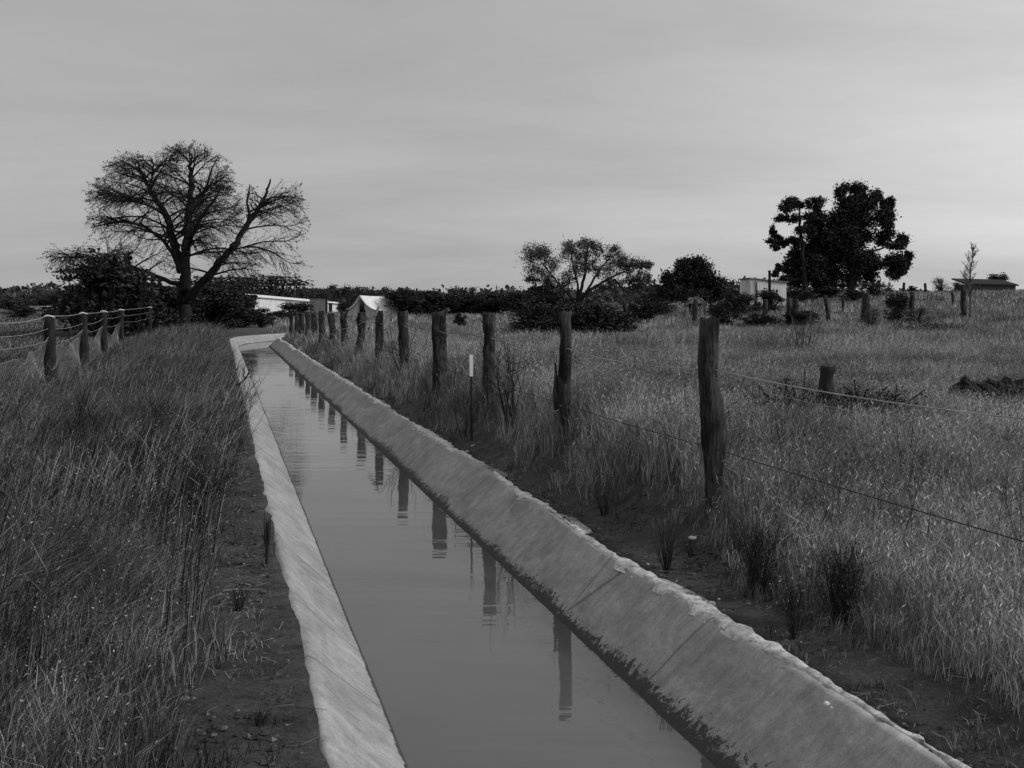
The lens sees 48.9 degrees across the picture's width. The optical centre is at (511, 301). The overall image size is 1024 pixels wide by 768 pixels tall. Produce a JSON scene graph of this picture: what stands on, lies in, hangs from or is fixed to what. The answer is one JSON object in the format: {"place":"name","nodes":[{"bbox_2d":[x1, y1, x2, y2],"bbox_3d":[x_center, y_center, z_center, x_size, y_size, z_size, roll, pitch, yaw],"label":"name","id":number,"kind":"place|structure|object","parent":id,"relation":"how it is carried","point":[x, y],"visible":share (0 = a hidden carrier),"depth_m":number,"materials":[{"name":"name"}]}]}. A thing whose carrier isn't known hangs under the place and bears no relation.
{"place":"outdoors","nodes":[
{"label":"outdoors","id":0,"kind":"place"},
{"bbox_2d":[239,341,714,767],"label":"water","id":1,"kind":"structure","parent":0,"point":[475,654],"depth_m":5.78,"materials":[{"name":"grey liquid"}]},
{"bbox_2d":[0,295,1023,767],"bbox_3d":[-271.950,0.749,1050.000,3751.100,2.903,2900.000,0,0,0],"label":"ground","id":2,"kind":"structure","parent":0,"point":[292,685],"depth_m":4.72,"materials":[{"name":"soil"}]},
{"bbox_2d":[0,296,27,309],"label":"scrub tree","id":3,"kind":"object","parent":2,"relation":"on","point":[6,301],"visible":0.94,"depth_m":174.34,"materials":[{"name":"black plant"}]},
{"bbox_2d":[0,305,43,317],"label":"dark bush","id":4,"kind":"object","parent":2,"relation":"on","point":[25,311],"visible":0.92,"depth_m":89.55,"materials":[{"name":"black plant"}]},
{"bbox_2d":[16,292,58,308],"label":"scrub tree","id":5,"kind":"object","parent":2,"relation":"on","point":[30,297],"visible":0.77,"depth_m":161.74,"materials":[{"name":"black plant"}]},
{"bbox_2d":[34,308,55,315],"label":"dark bush","id":6,"kind":"object","parent":2,"relation":"on","point":[43,313],"visible":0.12,"depth_m":87.04,"materials":[{"name":"black plant"}]},
{"bbox_2d":[35,663,66,713],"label":"dry stalks","id":7,"kind":"object","parent":2,"relation":"on","point":[50,686],"visible":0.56,"depth_m":3.70,"materials":[{"name":"grey plant"}]},
{"bbox_2d":[40,285,96,331],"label":"dark bush","id":8,"kind":"object","parent":2,"relation":"on","point":[67,293],"visible":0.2,"depth_m":49.59,"materials":[{"name":"black plant"}]},
{"bbox_2d":[0,307,157,399],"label":"netting fence","id":9,"kind":"object","parent":2,"relation":"on","point":[48,346],"visible":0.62,"depth_m":18.58,"materials":[{"name":"grey wood"}]},
{"bbox_2d":[67,380,94,455],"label":"dark weed","id":10,"kind":"object","parent":2,"relation":"on","point":[80,410],"visible":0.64,"depth_m":9.02,"materials":[{"name":"black plant"}]},
{"bbox_2d":[38,247,159,337],"bbox_3d":[-15.118,-0.158,41.931,3.918,3.756,4.242,0,0,32],"label":"dark bush","id":11,"kind":"object","parent":2,"relation":"on","point":[101,278],"visible":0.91,"depth_m":41.38,"materials":[{"name":"black plant"}]},
{"bbox_2d":[78,412,175,499],"bbox_3d":[-2.548,1.070,7.346,0.745,0.725,0.621,0,0,0],"label":"dark weed","id":12,"kind":"object","parent":2,"relation":"on","point":[143,455],"visible":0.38,"depth_m":7.33,"materials":[{"name":"black plant"}]},
{"bbox_2d":[0,311,269,767],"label":"tall weeds","id":13,"kind":"object","parent":2,"relation":"on","point":[107,598],"visible":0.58,"depth_m":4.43,"materials":[{"name":"plant"}]},
{"bbox_2d":[84,266,193,336],"bbox_3d":[-14.262,0.142,42.809,4.140,2.952,3.094,0,0,-11],"label":"dark bush","id":14,"kind":"object","parent":2,"relation":"on","point":[167,321],"visible":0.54,"depth_m":42.87,"materials":[{"name":"black plant"}]},
{"bbox_2d":[129,282,213,323],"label":"dark bush","id":15,"kind":"object","parent":2,"relation":"on","point":[172,302],"visible":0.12,"depth_m":46.95,"materials":[{"name":"black plant"}]},
{"bbox_2d":[36,139,312,327],"bbox_3d":[-13.433,-2.407,44.905,10.911,8.110,5.447,0,0,0],"label":"bare broadleaf tree","id":16,"kind":"object","parent":2,"relation":"on","point":[196,211],"visible":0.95,"depth_m":44.69,"materials":[{"name":"black plant"}]},
{"bbox_2d":[143,430,258,544],"bbox_3d":[-1.848,1.081,6.607,0.679,0.702,0.590,0,0,-41],"label":"dark weed","id":17,"kind":"object","parent":2,"relation":"on","point":[203,484],"visible":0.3,"depth_m":6.58,"materials":[{"name":"grey plant"}]},
{"bbox_2d":[169,274,248,297],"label":"scrub tree","id":18,"kind":"object","parent":2,"relation":"on","point":[216,281],"visible":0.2,"depth_m":106.78,"materials":[{"name":"black plant"}]},
{"bbox_2d":[190,283,258,325],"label":"dark bush","id":19,"kind":"object","parent":2,"relation":"on","point":[216,311],"visible":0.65,"depth_m":49.59,"materials":[{"name":"black plant"}]},
{"bbox_2d":[206,312,244,328],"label":"dark bush","id":20,"kind":"object","parent":2,"relation":"on","point":[230,324],"visible":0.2,"depth_m":55.89,"materials":[{"name":"black plant"}]},
{"bbox_2d":[206,281,261,325],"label":"dark bush","id":21,"kind":"object","parent":2,"relation":"on","point":[229,286],"visible":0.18,"depth_m":61.55,"materials":[{"name":"black plant"}]},
{"bbox_2d":[226,584,252,612],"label":"dry weed","id":22,"kind":"object","parent":2,"relation":"on","point":[236,601],"visible":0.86,"depth_m":5.11,"materials":[{"name":"black plant"}]},
{"bbox_2d":[228,309,261,327],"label":"dark bush","id":23,"kind":"object","parent":2,"relation":"on","point":[242,320],"visible":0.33,"depth_m":59.74,"materials":[{"name":"black plant"}]},
{"bbox_2d":[213,275,277,295],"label":"scrub tree","id":24,"kind":"object","parent":2,"relation":"on","point":[251,285],"visible":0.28,"depth_m":112.35,"materials":[{"name":"black plant"}]},
{"bbox_2d":[235,365,255,384],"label":"dead branch","id":25,"kind":"object","parent":2,"relation":"on","point":[245,377],"visible":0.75,"depth_m":18.92,"materials":[{"name":"grey plant"}]},
{"bbox_2d":[245,307,277,327],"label":"dark bush","id":26,"kind":"object","parent":2,"relation":"on","point":[262,318],"visible":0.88,"depth_m":59.83,"materials":[{"name":"black plant"}]},
{"bbox_2d":[250,707,272,727],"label":"dry weed","id":27,"kind":"object","parent":2,"relation":"on","point":[260,720],"visible":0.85,"depth_m":3.74,"materials":[{"name":"black plant"}]},
{"bbox_2d":[261,513,271,566],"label":"charred tuft","id":28,"kind":"object","parent":2,"relation":"on","point":[267,535],"visible":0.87,"depth_m":5.99,"materials":[{"name":"black plant"}]},
{"bbox_2d":[270,310,294,319],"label":"dark bush","id":29,"kind":"object","parent":2,"relation":"on","point":[280,314],"visible":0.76,"depth_m":75.87,"materials":[{"name":"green plant"}]},
{"bbox_2d":[248,273,319,297],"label":"scrub tree","id":30,"kind":"object","parent":2,"relation":"on","point":[274,281],"visible":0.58,"depth_m":117.83,"materials":[{"name":"black plant"}]},
{"bbox_2d":[245,287,337,313],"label":"long hut","id":31,"kind":"object","parent":2,"relation":"on","point":[269,302],"visible":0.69,"depth_m":95.07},
{"bbox_2d":[276,301,314,316],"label":"dark bush","id":32,"kind":"object","parent":2,"relation":"on","point":[304,307],"visible":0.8,"depth_m":77.68,"materials":[{"name":"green plant"}]},
{"bbox_2d":[293,288,322,298],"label":"scrub tree","id":33,"kind":"object","parent":2,"relation":"on","point":[315,290],"visible":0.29,"depth_m":156.48,"materials":[{"name":"black plant"}]},
{"bbox_2d":[309,297,329,314],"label":"upright shed","id":34,"kind":"structure","parent":2,"relation":"on","point":[320,303],"depth_m":88.00,"materials":[{"name":"grey metal"}]},
{"bbox_2d":[314,289,336,301],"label":"scrub tree","id":35,"kind":"object","parent":2,"relation":"on","point":[325,293],"visible":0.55,"depth_m":140.88,"materials":[{"name":"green plant"}]},
{"bbox_2d":[324,283,345,301],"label":"scrub tree","id":36,"kind":"object","parent":2,"relation":"on","point":[331,289],"visible":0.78,"depth_m":157.11,"materials":[{"name":"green plant"}]},
{"bbox_2d":[335,301,350,312],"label":"dark bush","id":37,"kind":"object","parent":2,"relation":"on","point":[343,306],"visible":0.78,"depth_m":91.88,"materials":[{"name":"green plant"}]},
{"bbox_2d":[340,284,356,307],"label":"scrub tree","id":38,"kind":"object","parent":2,"relation":"on","point":[348,292],"visible":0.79,"depth_m":156.85,"materials":[{"name":"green plant"}]},
{"bbox_2d":[348,285,371,303],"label":"scrub tree","id":39,"kind":"object","parent":2,"relation":"on","point":[358,291],"visible":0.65,"depth_m":143.05,"materials":[{"name":"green plant"}]},
{"bbox_2d":[346,294,400,315],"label":"ridge tent","id":40,"kind":"object","parent":2,"relation":"on","point":[369,304],"visible":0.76,"depth_m":84.36,"materials":[{"name":"fabric"}]},
{"bbox_2d":[366,288,385,295],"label":"scrub tree","id":41,"kind":"object","parent":2,"relation":"on","point":[371,291],"visible":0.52,"depth_m":125.76,"materials":[{"name":"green plant"}]},
{"bbox_2d":[377,308,424,373],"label":"dry weed","id":42,"kind":"object","parent":2,"relation":"on","point":[400,361],"visible":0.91,"depth_m":16.87,"materials":[{"name":"black plant"}]},
{"bbox_2d":[378,288,437,315],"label":"dark bush","id":43,"kind":"object","parent":2,"relation":"on","point":[402,299],"visible":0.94,"depth_m":85.06,"materials":[{"name":"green plant"}]},
{"bbox_2d":[398,290,473,315],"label":"dark bush","id":44,"kind":"object","parent":2,"relation":"on","point":[437,302],"visible":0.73,"depth_m":87.64,"materials":[{"name":"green plant"}]},
{"bbox_2d":[446,285,461,294],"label":"scrub tree","id":45,"kind":"object","parent":2,"relation":"on","point":[452,291],"visible":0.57,"depth_m":151.84,"materials":[{"name":"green plant"}]},
{"bbox_2d":[453,312,467,328],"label":"dark bush","id":46,"kind":"object","parent":2,"relation":"on","point":[460,318],"visible":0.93,"depth_m":55.50,"materials":[{"name":"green plant"}]},
{"bbox_2d":[454,397,469,438],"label":"dry weed","id":47,"kind":"object","parent":2,"relation":"on","point":[465,420],"visible":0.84,"depth_m":11.29,"materials":[{"name":"plant"}]},
{"bbox_2d":[441,292,489,314],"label":"dark bush","id":48,"kind":"object","parent":2,"relation":"on","point":[458,309],"visible":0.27,"depth_m":91.16,"materials":[{"name":"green plant"}]},
{"bbox_2d":[459,287,478,294],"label":"scrub tree","id":49,"kind":"object","parent":2,"relation":"on","point":[473,289],"visible":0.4,"depth_m":144.43,"materials":[{"name":"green plant"}]},
{"bbox_2d":[470,355,472,440],"bbox_3d":[-0.398,0.993,11.000,0.035,0.935,0.026,0,0,0],"label":"marker stake","id":50,"kind":"object","parent":2,"relation":"on","point":[471,402],"visible":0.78,"depth_m":10.99,"materials":[{"name":"white wood"}]},
{"bbox_2d":[461,292,511,314],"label":"dark bush","id":51,"kind":"object","parent":2,"relation":"on","point":[493,302],"visible":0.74,"depth_m":89.58,"materials":[{"name":"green plant"}]},
{"bbox_2d":[478,317,538,426],"bbox_3d":[-0.071,0.636,10.484,0.519,1.083,0.792,0,0,-9],"label":"dry weed","id":52,"kind":"object","parent":2,"relation":"on","point":[512,383],"visible":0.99,"depth_m":10.57,"materials":[{"name":"black plant"}]},
{"bbox_2d":[0,275,1021,308],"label":"scrub","id":53,"kind":"object","parent":2,"relation":"on","point":[610,295],"visible":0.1,"depth_m":185.75,"materials":[{"name":"black plant"}]},
{"bbox_2d":[499,319,533,333],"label":"pale bush","id":54,"kind":"object","parent":2,"relation":"on","point":[514,326],"visible":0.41,"depth_m":38.87,"materials":[{"name":"grey plant"}]},
{"bbox_2d":[494,291,542,313],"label":"dark bush","id":55,"kind":"object","parent":2,"relation":"on","point":[519,299],"visible":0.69,"depth_m":85.19,"materials":[{"name":"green plant"}]},
{"bbox_2d":[515,280,578,317],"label":"dark bush","id":56,"kind":"object","parent":2,"relation":"on","point":[553,294],"visible":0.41,"depth_m":43.80,"materials":[{"name":"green plant"}]},
{"bbox_2d":[510,302,591,335],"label":"dark bush","id":57,"kind":"object","parent":2,"relation":"on","point":[539,316],"visible":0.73,"depth_m":37.60,"materials":[{"name":"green plant"}]},
{"bbox_2d":[503,299,639,334],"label":"dark bush","id":58,"kind":"object","parent":2,"relation":"on","point":[599,317],"visible":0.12,"depth_m":39.40,"materials":[{"name":"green plant"}]},
{"bbox_2d":[122,349,1023,767],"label":"soil crumbs","id":59,"kind":"object","parent":2,"relation":"on","point":[266,733],"visible":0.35,"depth_m":4.81,"materials":[{"name":"black soil"}]},
{"bbox_2d":[514,234,654,307],"bbox_3d":[3.114,-0.636,48.071,6.038,4.517,2.287,0,0,0],"label":"spreading gum","id":60,"kind":"object","parent":2,"relation":"on","point":[538,252],"visible":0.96,"depth_m":47.94,"materials":[{"name":"black plant"}]},
{"bbox_2d":[563,302,624,333],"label":"dark bush","id":61,"kind":"object","parent":2,"relation":"on","point":[588,308],"visible":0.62,"depth_m":38.47,"materials":[{"name":"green plant"}]},
{"bbox_2d":[230,333,970,767],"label":"irrigation channel","id":62,"kind":"object","parent":2,"relation":"on","point":[712,685],"visible":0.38,"depth_m":5.17,"materials":[{"name":"concrete"}]},
{"bbox_2d":[594,483,613,515],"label":"grass tuft","id":63,"kind":"object","parent":2,"relation":"on","point":[605,498],"visible":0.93,"depth_m":7.23,"materials":[{"name":"black plant"}]},
{"bbox_2d":[593,308,647,333],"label":"dark bush","id":64,"kind":"object","parent":2,"relation":"on","point":[621,319],"visible":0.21,"depth_m":40.89,"materials":[{"name":"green plant"}]},
{"bbox_2d":[609,293,642,316],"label":"pale bush","id":65,"kind":"object","parent":2,"relation":"on","point":[625,299],"visible":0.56,"depth_m":69.87,"materials":[{"name":"grey plant"}]},
{"bbox_2d":[263,289,1023,722],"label":"dry grass","id":66,"kind":"structure","parent":2,"relation":"on","point":[985,597],"depth_m":7.52,"materials":[{"name":"plant"}]},
{"bbox_2d":[626,298,675,321],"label":"dark bush","id":67,"kind":"object","parent":2,"relation":"on","point":[645,311],"visible":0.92,"depth_m":65.18,"materials":[{"name":"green plant"}]},
{"bbox_2d":[289,307,1023,541],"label":"post and wire fence","id":68,"kind":"object","parent":2,"relation":"on","point":[713,434],"visible":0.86,"depth_m":9.10,"materials":[{"name":"grey wood"}]},
{"bbox_2d":[639,291,680,313],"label":"dark bush","id":69,"kind":"object","parent":2,"relation":"on","point":[650,295],"visible":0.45,"depth_m":79.47,"materials":[{"name":"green plant"}]},
{"bbox_2d":[653,515,678,573],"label":"charred tuft","id":70,"kind":"object","parent":2,"relation":"on","point":[666,563],"visible":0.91,"depth_m":5.85,"materials":[{"name":"black plant"}]},
{"bbox_2d":[679,538,700,558],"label":"dry weed","id":71,"kind":"object","parent":2,"relation":"on","point":[690,552],"visible":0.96,"depth_m":6.06,"materials":[{"name":"black plant"}]},
{"bbox_2d":[652,254,729,314],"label":"round tree","id":72,"kind":"object","parent":2,"relation":"on","point":[697,273],"visible":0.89,"depth_m":74.79,"materials":[{"name":"black plant"}]},
{"bbox_2d":[683,296,705,317],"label":"pole frame","id":73,"kind":"object","parent":2,"relation":"on","point":[690,301],"visible":0.7,"depth_m":69.18,"materials":[{"name":"grey wood"}]},
{"bbox_2d":[703,301,742,325],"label":"dark bush","id":74,"kind":"object","parent":2,"relation":"on","point":[720,310],"visible":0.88,"depth_m":50.93,"materials":[{"name":"black plant"}]},
{"bbox_2d":[710,292,746,317],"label":"dark bush","id":75,"kind":"object","parent":2,"relation":"on","point":[736,303],"visible":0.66,"depth_m":63.60,"materials":[{"name":"black plant"}]},
{"bbox_2d":[736,292,761,313],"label":"dark bush","id":76,"kind":"object","parent":2,"relation":"on","point":[748,302],"visible":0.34,"depth_m":67.66,"materials":[{"name":"black plant"}]},
{"bbox_2d":[709,498,804,599],"bbox_3d":[1.156,1.154,5.354,0.455,0.511,0.448,0,0,42],"label":"dark weed","id":77,"kind":"object","parent":2,"relation":"on","point":[754,570],"visible":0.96,"depth_m":5.32,"materials":[{"name":"black plant"}]},
{"bbox_2d":[731,312,786,328],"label":"dark bush","id":78,"kind":"object","parent":2,"relation":"on","point":[761,320],"visible":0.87,"depth_m":49.76,"materials":[{"name":"black plant"}]},
{"bbox_2d":[738,270,788,308],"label":"iron shed","id":79,"kind":"structure","parent":2,"relation":"on","point":[750,285],"depth_m":78.29,"materials":[{"name":"white metal"}]},
{"bbox_2d":[749,288,786,311],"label":"dark bush","id":80,"kind":"object","parent":2,"relation":"on","point":[773,298],"visible":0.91,"depth_m":68.66,"materials":[{"name":"black plant"}]},
{"bbox_2d":[763,195,829,295],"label":"thin conifer","id":81,"kind":"object","parent":2,"relation":"on","point":[775,241],"visible":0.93,"depth_m":83.70,"materials":[{"name":"black plant"}]},
{"bbox_2d":[769,553,825,642],"bbox_3d":[1.183,1.242,4.679,0.236,0.376,0.211,0,0,-17],"label":"dark weed","id":82,"kind":"object","parent":2,"relation":"on","point":[792,633],"visible":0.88,"depth_m":4.69,"materials":[{"name":"black plant"}]},
{"bbox_2d":[780,309,822,326],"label":"dark bush","id":83,"kind":"object","parent":2,"relation":"on","point":[800,316],"visible":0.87,"depth_m":49.68,"materials":[{"name":"black plant"}]},
{"bbox_2d":[786,289,822,302],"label":"dark bush","id":84,"kind":"object","parent":2,"relation":"on","point":[794,294],"visible":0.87,"depth_m":79.69,"materials":[{"name":"black plant"}]},
{"bbox_2d":[782,306,832,348],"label":"dead shrub","id":85,"kind":"object","parent":2,"relation":"on","point":[802,336],"visible":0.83,"depth_m":24.87,"materials":[{"name":"grey plant"}]},
{"bbox_2d":[810,288,846,299],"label":"dark bush","id":86,"kind":"object","parent":2,"relation":"on","point":[820,292],"visible":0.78,"depth_m":87.45,"materials":[{"name":"black plant"}]},
{"bbox_2d":[692,289,966,326],"bbox_3d":[13.902,0.384,51.834,13.051,1.794,4.924,0,0,26],"label":"paddock fence","id":87,"kind":"object","parent":2,"relation":"on","point":[794,304],"visible":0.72,"depth_m":50.47,"materials":[{"name":"wood"}]},
{"bbox_2d":[789,511,888,627],"bbox_3d":[1.417,1.159,4.814,0.463,0.478,0.429,0,0,-25],"label":"dark weed","id":88,"kind":"object","parent":2,"relation":"on","point":[841,577],"visible":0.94,"depth_m":4.80,"materials":[{"name":"black plant"}]},
{"bbox_2d":[736,365,947,426],"bbox_3d":[2.398,0.791,8.354,1.541,0.614,1.067,0,0,0],"label":"tree stump","id":89,"kind":"object","parent":2,"relation":"on","point":[827,373],"visible":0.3,"depth_m":8.35,"materials":[{"name":"grey wood"}]},
{"bbox_2d":[779,179,916,293],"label":"dark broadleaf tree","id":90,"kind":"object","parent":2,"relation":"on","point":[837,243],"visible":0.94,"depth_m":84.49,"materials":[{"name":"black plant"}]},
{"bbox_2d":[837,289,872,301],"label":"dark bush","id":91,"kind":"object","parent":2,"relation":"on","point":[855,295],"visible":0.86,"depth_m":73.66,"materials":[{"name":"black plant"}]},
{"bbox_2d":[857,306,881,327],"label":"pale bush","id":92,"kind":"object","parent":2,"relation":"on","point":[872,320],"visible":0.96,"depth_m":45.82,"materials":[{"name":"grey plant"}]},
{"bbox_2d":[855,282,894,296],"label":"scrub tree","id":93,"kind":"object","parent":2,"relation":"on","point":[876,290],"visible":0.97,"depth_m":79.81,"materials":[{"name":"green plant"}]},
{"bbox_2d":[881,290,913,322],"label":"dark bush","id":94,"kind":"object","parent":2,"relation":"on","point":[899,302],"visible":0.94,"depth_m":49.77,"materials":[{"name":"black plant"}]},
{"bbox_2d":[842,282,954,310],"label":"boundary fence","id":95,"kind":"object","parent":2,"relation":"on","point":[925,291],"visible":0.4,"depth_m":61.68,"materials":[{"name":"wood"}]},
{"bbox_2d":[899,305,935,323],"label":"pale bush","id":96,"kind":"object","parent":2,"relation":"on","point":[922,310],"visible":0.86,"depth_m":47.64,"materials":[{"name":"grey plant"}]},
{"bbox_2d":[889,313,960,331],"bbox_3d":[16.016,0.870,44.000,3.052,0.900,2.795,0,0,-25],"label":"brush heap","id":97,"kind":"object","parent":2,"relation":"on","point":[919,326],"visible":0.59,"depth_m":43.99,"materials":[{"name":"grey plant"}]},
{"bbox_2d":[932,276,949,291],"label":"pale bush","id":98,"kind":"object","parent":2,"relation":"on","point":[940,284],"visible":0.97,"depth_m":89.88,"materials":[{"name":"grey plant"}]},
{"bbox_2d":[911,318,981,329],"bbox_3d":[16.922,0.959,43.590,2.474,0.699,2.297,0,0,0],"label":"brush heap","id":99,"kind":"object","parent":2,"relation":"on","point":[952,324],"visible":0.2,"depth_m":43.66,"materials":[{"name":"grey plant"}]},
{"bbox_2d":[945,281,965,290],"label":"pale bush","id":100,"kind":"object","parent":2,"relation":"on","point":[956,286],"visible":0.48,"depth_m":87.88,"materials":[{"name":"grey plant"}]},
{"bbox_2d":[960,242,987,321],"bbox_3d":[19.487,-0.745,47.964,1.098,3.578,0.907,0,0,-20],"label":"bare sapling","id":101,"kind":"object","parent":2,"relation":"on","point":[966,277],"visible":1,"depth_m":47.76,"materials":[{"name":"grey plant"}]},
{"bbox_2d":[945,375,1023,400],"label":"fallen log","id":102,"kind":"object","parent":2,"relation":"on","point":[980,385],"visible":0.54,"depth_m":12.46,"materials":[{"name":"black wood"}]},
{"bbox_2d":[951,278,1018,291],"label":"shack","id":103,"kind":"structure","parent":2,"relation":"on","point":[991,284],"depth_m":86.20,"materials":[{"name":"grey metal"}]},
{"bbox_2d":[986,272,1008,280],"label":"dark bush","id":104,"kind":"object","parent":2,"relation":"on","point":[1001,277],"visible":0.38,"depth_m":91.89,"materials":[{"name":"grey plant"}]},
{"bbox_2d":[0,0,1023,292],"label":"sky","id":105,"kind":"structure","parent":0,"point":[428,142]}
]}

